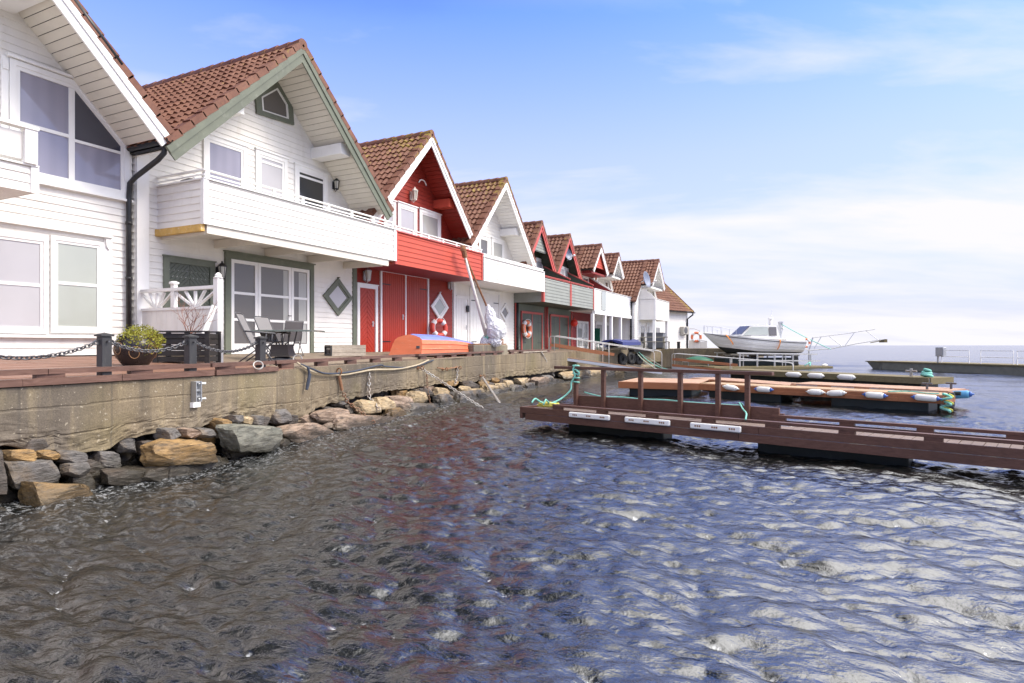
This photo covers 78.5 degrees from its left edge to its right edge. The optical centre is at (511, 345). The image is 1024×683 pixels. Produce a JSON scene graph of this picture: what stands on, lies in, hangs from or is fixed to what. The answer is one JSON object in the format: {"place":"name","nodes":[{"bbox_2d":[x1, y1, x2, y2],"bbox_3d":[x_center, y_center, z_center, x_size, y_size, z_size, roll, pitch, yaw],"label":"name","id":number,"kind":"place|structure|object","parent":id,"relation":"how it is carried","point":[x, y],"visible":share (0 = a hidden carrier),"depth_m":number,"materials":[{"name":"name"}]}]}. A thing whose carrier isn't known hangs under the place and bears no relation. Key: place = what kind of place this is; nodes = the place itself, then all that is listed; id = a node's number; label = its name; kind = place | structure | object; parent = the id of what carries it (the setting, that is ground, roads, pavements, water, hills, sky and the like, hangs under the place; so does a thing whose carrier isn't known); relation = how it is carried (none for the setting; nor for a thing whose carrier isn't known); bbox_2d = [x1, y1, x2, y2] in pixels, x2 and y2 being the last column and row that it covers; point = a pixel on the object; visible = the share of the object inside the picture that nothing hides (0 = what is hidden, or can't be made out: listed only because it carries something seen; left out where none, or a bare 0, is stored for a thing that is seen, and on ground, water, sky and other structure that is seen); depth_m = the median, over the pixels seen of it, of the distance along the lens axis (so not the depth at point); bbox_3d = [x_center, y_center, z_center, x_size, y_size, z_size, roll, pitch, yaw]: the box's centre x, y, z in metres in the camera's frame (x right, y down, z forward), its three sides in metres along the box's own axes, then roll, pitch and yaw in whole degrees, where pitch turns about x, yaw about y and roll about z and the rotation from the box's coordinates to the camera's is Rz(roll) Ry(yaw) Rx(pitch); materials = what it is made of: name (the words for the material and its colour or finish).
{"place":"outdoors","nodes":[
{"label":"outdoors","id":0,"kind":"place"},
{"bbox_2d":[4,349,613,387],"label":"ground","id":1,"kind":"structure","parent":0,"point":[129,380],"depth_m":7.63,"materials":[{"name":"wood"}]},
{"bbox_2d":[0,0,174,356],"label":"boathouse","id":2,"kind":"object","parent":1,"relation":"on","point":[80,112],"visible":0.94,"depth_m":11.10,"materials":[{"name":"white wood"}]},
{"bbox_2d":[0,232,48,333],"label":"window","id":3,"kind":"structure","parent":2,"relation":"in","point":[24,259],"depth_m":10.72,"materials":[{"name":"white paint"}]},
{"bbox_2d":[5,52,133,202],"bbox_3d":[-7.960,-3.843,11.408,0.100,2.072,2.115,0,0,27],"label":"window","id":4,"kind":"structure","parent":2,"relation":"in","point":[79,151],"depth_m":11.32,"materials":[{"name":"glass"}]},
{"bbox_2d":[50,235,103,332],"bbox_3d":[-7.954,-1.087,11.489,0.052,1.721,0.910,0,0,27],"label":"window","id":5,"kind":"structure","parent":2,"relation":"in","point":[76,265],"depth_m":11.47,"materials":[{"name":"white paint"}]},
{"bbox_2d":[125,38,396,353],"bbox_3d":[-8.948,-3.417,16.814,9.500,7.633,6.950,0,0,27],"label":"boathouse","id":6,"kind":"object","parent":1,"relation":"on","point":[263,148],"visible":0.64,"depth_m":14.79,"materials":[{"name":"wood"}]},
{"bbox_2d":[170,262,208,350],"bbox_3d":[-6.949,-0.776,13.513,0.016,1.913,0.953,0,0,27],"label":"door","id":7,"kind":"structure","parent":6,"relation":"in","point":[199,279],"depth_m":13.50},
{"bbox_2d":[203,133,248,187],"bbox_3d":[-6.521,-3.892,14.307,0.080,1.643,1.217,0,0,27],"label":"window","id":8,"kind":"structure","parent":6,"relation":"in","point":[221,154],"depth_m":14.29,"materials":[{"name":"white paint"}]},
{"bbox_2d":[231,259,257,353],"bbox_3d":[-6.304,-0.895,14.772,0.044,2.190,0.754,0,0,27],"label":"glazed door","id":9,"kind":"structure","parent":6,"relation":"in","point":[244,274],"depth_m":14.75,"materials":[{"name":"white paint"}]},
{"bbox_2d":[254,147,288,198],"bbox_3d":[-5.925,-3.979,15.493,0.080,1.557,1.037,0,0,27],"label":"window","id":10,"kind":"structure","parent":6,"relation":"in","point":[271,169],"depth_m":15.47,"materials":[{"name":"white paint"}]},
{"bbox_2d":[255,82,293,124],"bbox_3d":[-5.887,-6.081,15.574,0.060,1.018,1.216,0,0,27],"label":"gable window","id":11,"kind":"structure","parent":6,"relation":"in","point":[273,103],"depth_m":15.60,"materials":[{"name":"white paint"}]},
{"bbox_2d":[258,263,291,353],"bbox_3d":[-5.870,-0.895,15.568,0.104,2.190,1.036,0,0,27],"label":"glazed door","id":12,"kind":"structure","parent":6,"relation":"in","point":[274,281],"depth_m":15.61,"materials":[{"name":"white paint"}]},
{"bbox_2d":[291,268,309,352],"bbox_3d":[-5.518,-0.895,16.334,0.044,2.190,0.624,0,0,27],"label":"glazed door","id":13,"kind":"structure","parent":6,"relation":"in","point":[300,278],"depth_m":16.38,"materials":[{"name":"white paint"}]},
{"bbox_2d":[293,162,329,209],"bbox_3d":[-5.324,-3.948,16.686,0.080,1.518,1.240,0,0,27],"label":"window","id":14,"kind":"structure","parent":6,"relation":"in","point":[309,182],"depth_m":16.67,"materials":[{"name":"white paint"}]},
{"bbox_2d":[322,277,352,315],"bbox_3d":[-4.864,-1.370,17.585,0.080,1.089,1.182,0,0,27],"label":"diamond window","id":15,"kind":"structure","parent":6,"relation":"in","point":[337,296],"depth_m":17.58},
{"bbox_2d":[0,349,660,482],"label":"quay wall","id":16,"kind":"structure","parent":1,"relation":"on","point":[88,419],"depth_m":8.71,"materials":[{"name":"concrete"}]},
{"bbox_2d":[10,438,49,458],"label":"boulder","id":17,"kind":"object","parent":16,"relation":"attached to","point":[35,444],"visible":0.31,"depth_m":6.61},
{"bbox_2d":[113,438,135,452],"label":"boulder","id":18,"kind":"object","parent":16,"relation":"on","point":[127,445],"visible":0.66,"depth_m":7.65,"materials":[{"name":"grey stone"}]},
{"bbox_2d":[0,356,292,379],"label":"quay deck","id":19,"kind":"structure","parent":16,"relation":"on","point":[69,362],"depth_m":9.55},
{"bbox_2d":[94,332,114,381],"bbox_3d":[-4.850,0.180,7.471,0.175,0.668,0.242,0,0,27],"label":"bollard","id":20,"kind":"object","parent":19,"relation":"on","point":[104,350],"visible":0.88,"depth_m":7.43,"materials":[{"name":"metal"}]},
{"bbox_2d":[0,341,97,359],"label":"chain","id":21,"kind":"object","parent":20,"relation":"hanging from","point":[47,355],"visible":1,"depth_m":6.87,"materials":[{"name":"metal"}]},
{"bbox_2d":[112,341,185,352],"bbox_3d":[-4.648,0.022,8.065,0.050,0.151,1.107,0,0,19],"label":"chain","id":22,"kind":"object","parent":20,"relation":"hanging from","point":[144,351],"visible":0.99,"depth_m":8.01,"materials":[{"name":"metal"}]},
{"bbox_2d":[0,363,214,387],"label":"timber kerb","id":23,"kind":"structure","parent":19,"relation":"on","point":[49,376],"depth_m":7.24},
{"bbox_2d":[113,335,157,365],"bbox_3d":[-5.853,0.084,9.758,0.604,0.468,0.605,0,0,27],"label":"plant pot","id":24,"kind":"object","parent":19,"relation":"on","point":[124,357],"visible":0.63,"depth_m":9.55,"materials":[{"name":"black ceramic"}]},
{"bbox_2d":[116,324,165,354],"bbox_3d":[-5.773,-0.043,9.769,0.698,0.585,0.711,0,0,27],"label":"shrub","id":25,"kind":"object","parent":24,"relation":"in","point":[148,332],"visible":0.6,"depth_m":9.67,"materials":[{"name":"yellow plant"}]},
{"bbox_2d":[140,273,222,361],"bbox_3d":[-6.340,-0.500,11.988,2.298,1.667,0.174,0,0,27],"label":"partition fence","id":26,"kind":"object","parent":19,"relation":"on","point":[157,316],"visible":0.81,"depth_m":11.94,"materials":[{"name":"white paint"}]},
{"bbox_2d":[152,331,220,362],"bbox_3d":[-5.652,0.056,10.925,0.954,0.610,0.530,0,0,-2],"label":"planter box","id":27,"kind":"object","parent":19,"relation":"on","point":[207,338],"visible":0.66,"depth_m":10.70,"materials":[{"name":"black wood"}]},
{"bbox_2d":[170,291,219,332],"bbox_3d":[-5.476,-0.557,10.845,0.886,0.836,0.790,0,0,-16],"label":"bare bush","id":28,"kind":"object","parent":27,"relation":"on","point":[190,325],"visible":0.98,"depth_m":10.89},
{"bbox_2d":[182,334,198,370],"bbox_3d":[-4.424,0.180,8.646,0.175,0.668,0.242,0,0,27],"label":"bollard","id":29,"kind":"object","parent":19,"relation":"on","point":[190,350],"visible":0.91,"depth_m":8.61,"materials":[{"name":"metal"}]},
{"bbox_2d":[210,361,278,374],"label":"timber kerb","id":30,"kind":"structure","parent":19,"relation":"on","point":[224,368],"depth_m":9.41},
{"bbox_2d":[253,336,267,366],"bbox_3d":[-4.058,0.179,10.142,0.175,0.668,0.242,0,0,27],"label":"bollard","id":31,"kind":"object","parent":19,"relation":"on","point":[260,350],"visible":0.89,"depth_m":10.11,"materials":[{"name":"metal"}]},
{"bbox_2d":[273,354,414,367],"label":"timber kerb","id":32,"kind":"structure","parent":19,"relation":"on","point":[316,361],"depth_m":12.39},
{"bbox_2d":[190,381,205,407],"bbox_3d":[-4.281,0.665,8.556,0.100,0.354,0.198,0,0,18],"label":"wall bracket","id":33,"kind":"object","parent":16,"relation":"attached to","point":[196,391],"depth_m":8.50,"materials":[{"name":"metal"}]},
{"bbox_2d":[297,359,428,375],"bbox_3d":[-2.953,0.441,13.766,0.083,0.314,5.952,0,0,15],"label":"rope","id":34,"kind":"object","parent":16,"relation":"attached to","point":[302,366],"visible":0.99,"depth_m":12.98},
{"bbox_2d":[160,349,607,368],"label":"quay walkway","id":35,"kind":"structure","parent":16,"relation":"on","point":[232,357],"depth_m":14.96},
{"bbox_2d":[234,312,275,364],"bbox_3d":[-4.641,-0.118,11.377,0.624,0.950,0.494,0,0,-8],"label":"reclining chair","id":36,"kind":"object","parent":35,"relation":"on","point":[247,330],"visible":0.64,"depth_m":11.28,"materials":[{"name":"grey fabric"}]},
{"bbox_2d":[253,316,290,358],"bbox_3d":[-5.003,-0.150,13.112,0.610,0.928,0.482,0,0,17],"label":"reclining chair","id":37,"kind":"object","parent":35,"relation":"on","point":[263,323],"visible":0.48,"depth_m":13.16,"materials":[{"name":"grey fabric"}]},
{"bbox_2d":[252,330,324,360],"bbox_3d":[-4.640,0.003,12.940,1.294,0.625,0.900,0,0,0],"label":"garden table","id":38,"kind":"object","parent":35,"relation":"on","point":[282,351],"visible":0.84,"depth_m":12.76,"materials":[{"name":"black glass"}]},
{"bbox_2d":[280,321,303,355],"bbox_3d":[-5.328,-0.166,15.181,0.436,0.839,0.552,0,0,-33],"label":"reclining chair","id":39,"kind":"object","parent":35,"relation":"on","point":[293,325],"visible":0.59,"depth_m":15.06,"materials":[{"name":"grey fabric"}]},
{"bbox_2d":[324,345,365,355],"bbox_3d":[-4.260,0.131,16.038,0.961,0.279,0.380,0,0,-40],"label":"wooden crate","id":40,"kind":"object","parent":35,"relation":"on","point":[346,350],"visible":0.98,"depth_m":15.90,"materials":[{"name":"beige wood"}]},
{"bbox_2d":[389,334,472,355],"bbox_3d":[-2.150,-0.018,19.916,1.290,0.623,5.179,0,0,19],"label":"rowing boat","id":41,"kind":"object","parent":35,"relation":"on","point":[414,344],"visible":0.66,"depth_m":17.77,"materials":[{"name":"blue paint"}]},
{"bbox_2d":[415,351,503,358],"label":"timber kerb","id":42,"kind":"structure","parent":35,"relation":"on","point":[439,355],"depth_m":18.65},
{"bbox_2d":[468,344,507,355],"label":"concrete plinth","id":43,"kind":"structure","parent":35,"relation":"on","point":[482,347],"depth_m":21.22,"materials":[{"name":"paint"}]},
{"bbox_2d":[460,245,506,346],"bbox_3d":[-1.123,-1.523,21.308,0.844,3.463,2.302,0,0,43],"label":"davit crane","id":44,"kind":"object","parent":43,"relation":"on","point":[494,330],"visible":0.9,"depth_m":21.59,"materials":[{"name":"paint"}]},
{"bbox_2d":[600,339,640,349],"bbox_3d":[6.482,-0.071,35.806,1.319,0.602,4.606,0,0,30],"label":"covered boat","id":45,"kind":"object","parent":35,"relation":"on","point":[634,343],"visible":0.8,"depth_m":34.67,"materials":[{"name":"fabric"}]},
{"bbox_2d":[549,336,661,373],"bbox_3d":[4.551,0.472,30.442,5.431,1.866,0.960,0,0,-11],"label":"gangway","id":46,"kind":"object","parent":16,"relation":"on","point":[602,353],"visible":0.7,"depth_m":29.99,"materials":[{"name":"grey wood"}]},
{"bbox_2d":[349,129,483,351],"bbox_3d":[-6.166,-3.297,22.133,9.290,7.393,6.153,0,0,27],"label":"boathouse","id":47,"kind":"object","parent":1,"relation":"on","point":[408,291],"visible":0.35,"depth_m":20.36,"materials":[{"name":"wood"}]},
{"bbox_2d":[360,288,374,351],"bbox_3d":[-4.300,-0.750,18.706,0.080,1.900,0.704,0,0,27],"label":"door","id":48,"kind":"structure","parent":47,"relation":"in","point":[367,296],"depth_m":18.73,"materials":[{"name":"red paint"}]},
{"bbox_2d":[382,271,426,351],"bbox_3d":[-3.443,-1.040,20.409,0.080,2.480,2.458,0,0,27],"label":"door","id":49,"kind":"structure","parent":47,"relation":"in","point":[393,285],"depth_m":20.23,"materials":[{"name":"red paint"}]},
{"bbox_2d":[397,200,418,235],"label":"window","id":50,"kind":"structure","parent":47,"relation":"in","point":[406,213],"depth_m":20.47,"materials":[{"name":"white paint"}]},
{"bbox_2d":[419,207,441,241],"bbox_3d":[-2.816,-3.838,21.671,0.080,1.616,1.347,0,0,27],"label":"window","id":51,"kind":"structure","parent":47,"relation":"in","point":[429,221],"depth_m":21.65,"materials":[{"name":"white paint"}]},
{"bbox_2d":[430,317,447,335],"bbox_3d":[-2.514,-0.598,21.698,0.309,0.737,0.720,0,0,39],"label":"lifebuoy","id":52,"kind":"object","parent":47,"relation":"hanging from","point":[442,322],"visible":0.87,"depth_m":21.63,"materials":[{"name":"red plastic"}]},
{"bbox_2d":[430,292,448,318],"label":"diamond window","id":53,"kind":"structure","parent":47,"relation":"in","point":[439,306],"depth_m":22.20,"materials":[{"name":"white paint"}]},
{"bbox_2d":[450,176,544,349],"bbox_3d":[-3.742,-3.147,26.618,8.990,7.093,5.703,0,0,27],"label":"boathouse","id":54,"kind":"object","parent":1,"relation":"on","point":[499,235],"visible":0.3,"depth_m":24.97,"materials":[{"name":"wood"}]},
{"bbox_2d":[458,298,467,340],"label":"door","id":55,"kind":"structure","parent":54,"relation":"in","point":[462,303],"depth_m":23.60,"materials":[{"name":"white paint"}]},
{"bbox_2d":[471,290,498,343],"bbox_3d":[-1.055,-0.970,25.157,0.080,2.300,2.288,0,0,27],"label":"door","id":56,"kind":"structure","parent":54,"relation":"in","point":[477,333],"depth_m":24.77,"materials":[{"name":"white paint"}]},
{"bbox_2d":[491,237,504,259],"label":"window","id":57,"kind":"structure","parent":54,"relation":"in","point":[497,245],"depth_m":26.11,"materials":[{"name":"white paint"}]},
{"bbox_2d":[513,220,570,349],"bbox_3d":[-1.843,-2.677,30.419,8.966,6.153,3.561,0,0,27],"label":"boathouse","id":58,"kind":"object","parent":1,"relation":"on","point":[531,306],"visible":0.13,"depth_m":28.77,"materials":[{"name":"wood"}]},
{"bbox_2d":[522,313,541,349],"bbox_3d":[0.925,-0.625,29.063,0.027,1.650,2.169,0,0,27],"label":"door","id":59,"kind":"structure","parent":58,"relation":"in","point":[537,319],"depth_m":29.30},
{"bbox_2d":[546,233,593,348],"bbox_3d":[-0.331,-2.657,33.426,8.966,6.113,3.933,0,0,27],"label":"boathouse","id":60,"kind":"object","parent":1,"relation":"on","point":[558,320],"visible":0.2,"depth_m":31.89,"materials":[{"name":"wood"}]},
{"bbox_2d":[551,316,567,348],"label":"door","id":61,"kind":"structure","parent":60,"relation":"in","point":[554,320],"depth_m":31.92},
{"bbox_2d":[569,243,631,349],"bbox_3d":[1.851,-2.649,37.747,9.020,6.097,7.406,0,0,27],"label":"boathouse","id":62,"kind":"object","parent":1,"relation":"on","point":[592,261],"visible":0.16,"depth_m":35.10,"materials":[{"name":"wood"}]},
{"bbox_2d":[576,321,588,348],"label":"glazed door","id":63,"kind":"structure","parent":62,"relation":"in","point":[582,328],"depth_m":35.10,"materials":[{"name":"white paint"}]},
{"bbox_2d":[594,252,624,348],"bbox_3d":[2.644,-2.619,39.808,8.585,6.037,3.695,0,0,27],"label":"boathouse","id":64,"kind":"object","parent":1,"relation":"on","point":[615,265],"visible":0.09,"depth_m":38.09,"materials":[{"name":"wood"}]},
{"bbox_2d":[612,259,668,351],"bbox_3d":[6.197,-2.629,42.839,8.910,6.057,7.071,0,0,27],"label":"boathouse","id":65,"kind":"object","parent":1,"relation":"on","point":[641,283],"visible":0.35,"depth_m":39.77,"materials":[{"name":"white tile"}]},
{"bbox_2d":[656,283,694,347],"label":"boathouse","id":66,"kind":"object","parent":1,"relation":"on","point":[679,310],"visible":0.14,"depth_m":48.13,"materials":[{"name":"wood"}]},
{"bbox_2d":[0,345,1023,682],"bbox_3d":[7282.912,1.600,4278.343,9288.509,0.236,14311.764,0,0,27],"label":"water","id":67,"kind":"structure","parent":0,"point":[490,541],"depth_m":4.72,"materials":[{"name":"liquid"}]},
{"bbox_2d":[18,481,92,506],"bbox_3d":[-4.649,1.588,6.455,0.439,0.495,0.628,0,0,27],"label":"boulder","id":68,"kind":"object","parent":67,"relation":"in","point":[34,494],"visible":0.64,"depth_m":6.23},
{"bbox_2d":[65,473,94,488],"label":"boulder","id":69,"kind":"object","parent":67,"relation":"in","point":[87,479],"visible":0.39,"depth_m":6.91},
{"bbox_2d":[59,462,90,476],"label":"boulder","id":70,"kind":"object","parent":69,"relation":"on","point":[80,469],"visible":0.96,"depth_m":6.77,"materials":[{"name":"grey stone"}]},
{"bbox_2d":[55,450,87,462],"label":"boulder","id":71,"kind":"object","parent":70,"relation":"on","point":[72,456],"visible":0.86,"depth_m":6.80,"materials":[{"name":"grey stone"}]},
{"bbox_2d":[57,459,107,484],"bbox_3d":[-4.915,1.457,7.270,0.380,0.407,0.544,0,0,13],"label":"boulder","id":72,"kind":"object","parent":67,"relation":"in","point":[96,467],"visible":0.16,"depth_m":7.19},
{"bbox_2d":[88,451,120,467],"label":"boulder","id":73,"kind":"object","parent":72,"relation":"on","point":[109,459],"visible":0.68,"depth_m":7.32,"materials":[{"name":"grey stone"}]},
{"bbox_2d":[100,465,145,485],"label":"boulder","id":74,"kind":"object","parent":67,"relation":"in","point":[124,475],"visible":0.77,"depth_m":7.21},
{"bbox_2d":[141,464,205,481],"bbox_3d":[-4.258,1.614,7.952,0.267,0.371,1.129,0,0,18],"label":"boulder","id":75,"kind":"object","parent":67,"relation":"in","point":[153,474],"visible":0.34,"depth_m":7.58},
{"bbox_2d":[140,438,217,466],"bbox_3d":[-4.211,1.401,8.042,0.441,0.466,1.180,0,0,21],"label":"boulder","id":76,"kind":"object","parent":75,"relation":"on","point":[160,452],"visible":0.9,"depth_m":7.75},
{"bbox_2d":[153,427,180,439],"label":"boulder","id":77,"kind":"object","parent":76,"relation":"on","point":[168,433],"visible":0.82,"depth_m":7.98,"materials":[{"name":"grey stone"}]},
{"bbox_2d":[176,427,201,438],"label":"boulder","id":78,"kind":"object","parent":76,"relation":"on","point":[188,433],"visible":0.71,"depth_m":8.22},
{"bbox_2d":[168,465,189,477],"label":"boulder","id":79,"kind":"object","parent":67,"relation":"in","point":[179,470],"visible":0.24,"depth_m":7.80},
{"bbox_2d":[221,448,260,459],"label":"boulder","id":80,"kind":"object","parent":67,"relation":"in","point":[231,455],"visible":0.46,"depth_m":8.89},
{"bbox_2d":[215,424,282,451],"bbox_3d":[-3.836,1.361,9.195,0.474,0.528,1.204,0,0,15],"label":"boulder","id":81,"kind":"object","parent":67,"relation":"on","point":[246,438],"visible":0.99,"depth_m":8.86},
{"bbox_2d":[277,423,333,442],"bbox_3d":[-3.574,1.567,10.628,0.536,0.578,1.386,0,0,13],"label":"boulder","id":82,"kind":"object","parent":67,"relation":"in","point":[299,432],"visible":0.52,"depth_m":10.26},
{"bbox_2d":[269,409,291,424],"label":"boulder","id":83,"kind":"object","parent":82,"relation":"on","point":[281,416],"visible":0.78,"depth_m":10.38,"materials":[{"name":"grey stone"}]},
{"bbox_2d":[323,414,395,430],"bbox_3d":[-3.029,1.591,12.543,0.458,0.610,2.350,0,0,14],"label":"boulder","id":84,"kind":"object","parent":67,"relation":"in","point":[343,422],"visible":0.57,"depth_m":11.84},
{"bbox_2d":[310,408,349,422],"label":"boulder","id":85,"kind":"object","parent":84,"relation":"on","point":[325,415],"visible":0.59,"depth_m":11.48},
{"bbox_2d":[351,399,381,414],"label":"boulder","id":86,"kind":"object","parent":84,"relation":"on","point":[367,407],"visible":0.89,"depth_m":12.84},
{"bbox_2d":[406,403,437,414],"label":"boulder","id":87,"kind":"object","parent":67,"relation":"in","point":[416,408],"visible":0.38,"depth_m":15.11,"materials":[{"name":"grey stone"}]},
{"bbox_2d":[449,390,480,402],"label":"boulder","id":88,"kind":"object","parent":67,"relation":"in","point":[470,394],"visible":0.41,"depth_m":17.98,"materials":[{"name":"grey stone"}]},
{"bbox_2d":[657,348,763,366],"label":"pier","id":89,"kind":"structure","parent":67,"relation":"in","point":[667,357],"depth_m":46.15,"materials":[{"name":"concrete"}]},
{"bbox_2d":[672,353,793,370],"bbox_3d":[13.581,1.262,38.907,7.083,1.511,0.960,0,0,25],"label":"gangway","id":90,"kind":"object","parent":67,"relation":"on","point":[676,366],"visible":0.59,"depth_m":39.30,"materials":[{"name":"grey wood"}]},
{"bbox_2d":[690,377,795,395],"bbox_3d":[8.144,1.456,21.521,1.285,0.488,4.876,0,0,-22],"label":"pontoon","id":91,"kind":"object","parent":67,"relation":"on","point":[727,380],"visible":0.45,"depth_m":21.36,"materials":[{"name":"brown wood"}]},
{"bbox_2d":[687,352,832,369],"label":"boat lift","id":92,"kind":"object","parent":67,"relation":"on","point":[748,364],"visible":0.85,"depth_m":43.24,"materials":[{"name":"grey metal"}]},
{"bbox_2d":[703,313,807,364],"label":"motor boat","id":93,"kind":"object","parent":92,"relation":"on","point":[765,338],"visible":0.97,"depth_m":43.20,"materials":[{"name":"plastic"}]},
{"bbox_2d":[520,366,1023,469],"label":"pontoon","id":94,"kind":"object","parent":67,"relation":"on","point":[718,418],"visible":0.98,"depth_m":9.40,"materials":[{"name":"brown wood"}]},
{"bbox_2d":[618,378,960,410],"bbox_3d":[7.742,1.410,19.145,9.871,0.559,3.265,0,0,41],"label":"pontoon","id":95,"kind":"object","parent":67,"relation":"on","point":[778,393],"visible":0.83,"depth_m":17.81,"materials":[{"name":"brown wood"}]},
{"bbox_2d":[721,368,953,386],"bbox_3d":[13.259,1.280,26.936,1.560,0.840,9.661,0,0,-29],"label":"pontoon","id":96,"kind":"object","parent":67,"relation":"on","point":[911,379],"visible":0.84,"depth_m":24.86,"materials":[{"name":"brown wood"}]},
{"bbox_2d":[807,329,886,364],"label":"mooring boom","id":97,"kind":"object","parent":67,"relation":"in","point":[877,340],"visible":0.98,"depth_m":46.13,"materials":[{"name":"metal"}]},
{"bbox_2d":[790,382,968,407],"bbox_3d":[10.247,1.333,17.766,1.472,0.715,4.124,0,0,-39],"label":"pontoon","id":98,"kind":"object","parent":67,"relation":"on","point":[886,387],"visible":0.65,"depth_m":17.44,"materials":[{"name":"brown wood"}]},
{"bbox_2d":[865,350,1023,374],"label":"pontoon","id":99,"kind":"object","parent":67,"relation":"on","point":[995,368],"visible":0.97,"depth_m":36.83,"materials":[{"name":"grey concrete"}]},
{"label":"boulder","id":100,"kind":"object","parent":67,"relation":"in","visible":0},
{"bbox_2d":[0,484,17,502],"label":"boulder","id":101,"kind":"object","parent":100,"relation":"on","point":[11,495],"visible":0.24,"depth_m":6.34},
{"bbox_2d":[4,459,59,489],"bbox_3d":[-4.967,1.344,6.448,0.360,0.401,0.514,0,0,27],"label":"boulder","id":102,"kind":"object","parent":100,"relation":"on","point":[38,470],"visible":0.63,"depth_m":6.33,"materials":[{"name":"grey stone"}]},
{"bbox_2d":[2,449,37,461],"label":"boulder","id":103,"kind":"object","parent":102,"relation":"on","point":[29,455],"visible":0.8,"depth_m":6.32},
{"bbox_2d":[36,450,59,459],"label":"boulder","id":104,"kind":"object","parent":102,"relation":"on","point":[48,454],"visible":0.81,"depth_m":6.60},
{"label":"boulder","id":105,"kind":"object","parent":67,"relation":"in","visible":0},
{"bbox_2d":[379,407,405,416],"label":"boulder","id":106,"kind":"object","parent":105,"relation":"on","point":[397,411],"visible":0.5,"depth_m":13.79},
{"bbox_2d":[370,397,395,410],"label":"boulder","id":107,"kind":"object","parent":106,"relation":"on","point":[385,403],"visible":0.59,"depth_m":13.68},
{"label":"boulder","id":108,"kind":"object","parent":67,"relation":"in","visible":0},
{"bbox_2d":[0,450,7,493],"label":"boulder","id":109,"kind":"object","parent":108,"relation":"on","point":[3,483],"visible":1,"depth_m":6.05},
{"bbox_2d":[79,0,1023,347],"label":"sky","id":110,"kind":"structure","parent":0,"point":[822,167],"materials":[{"name":"blue"}]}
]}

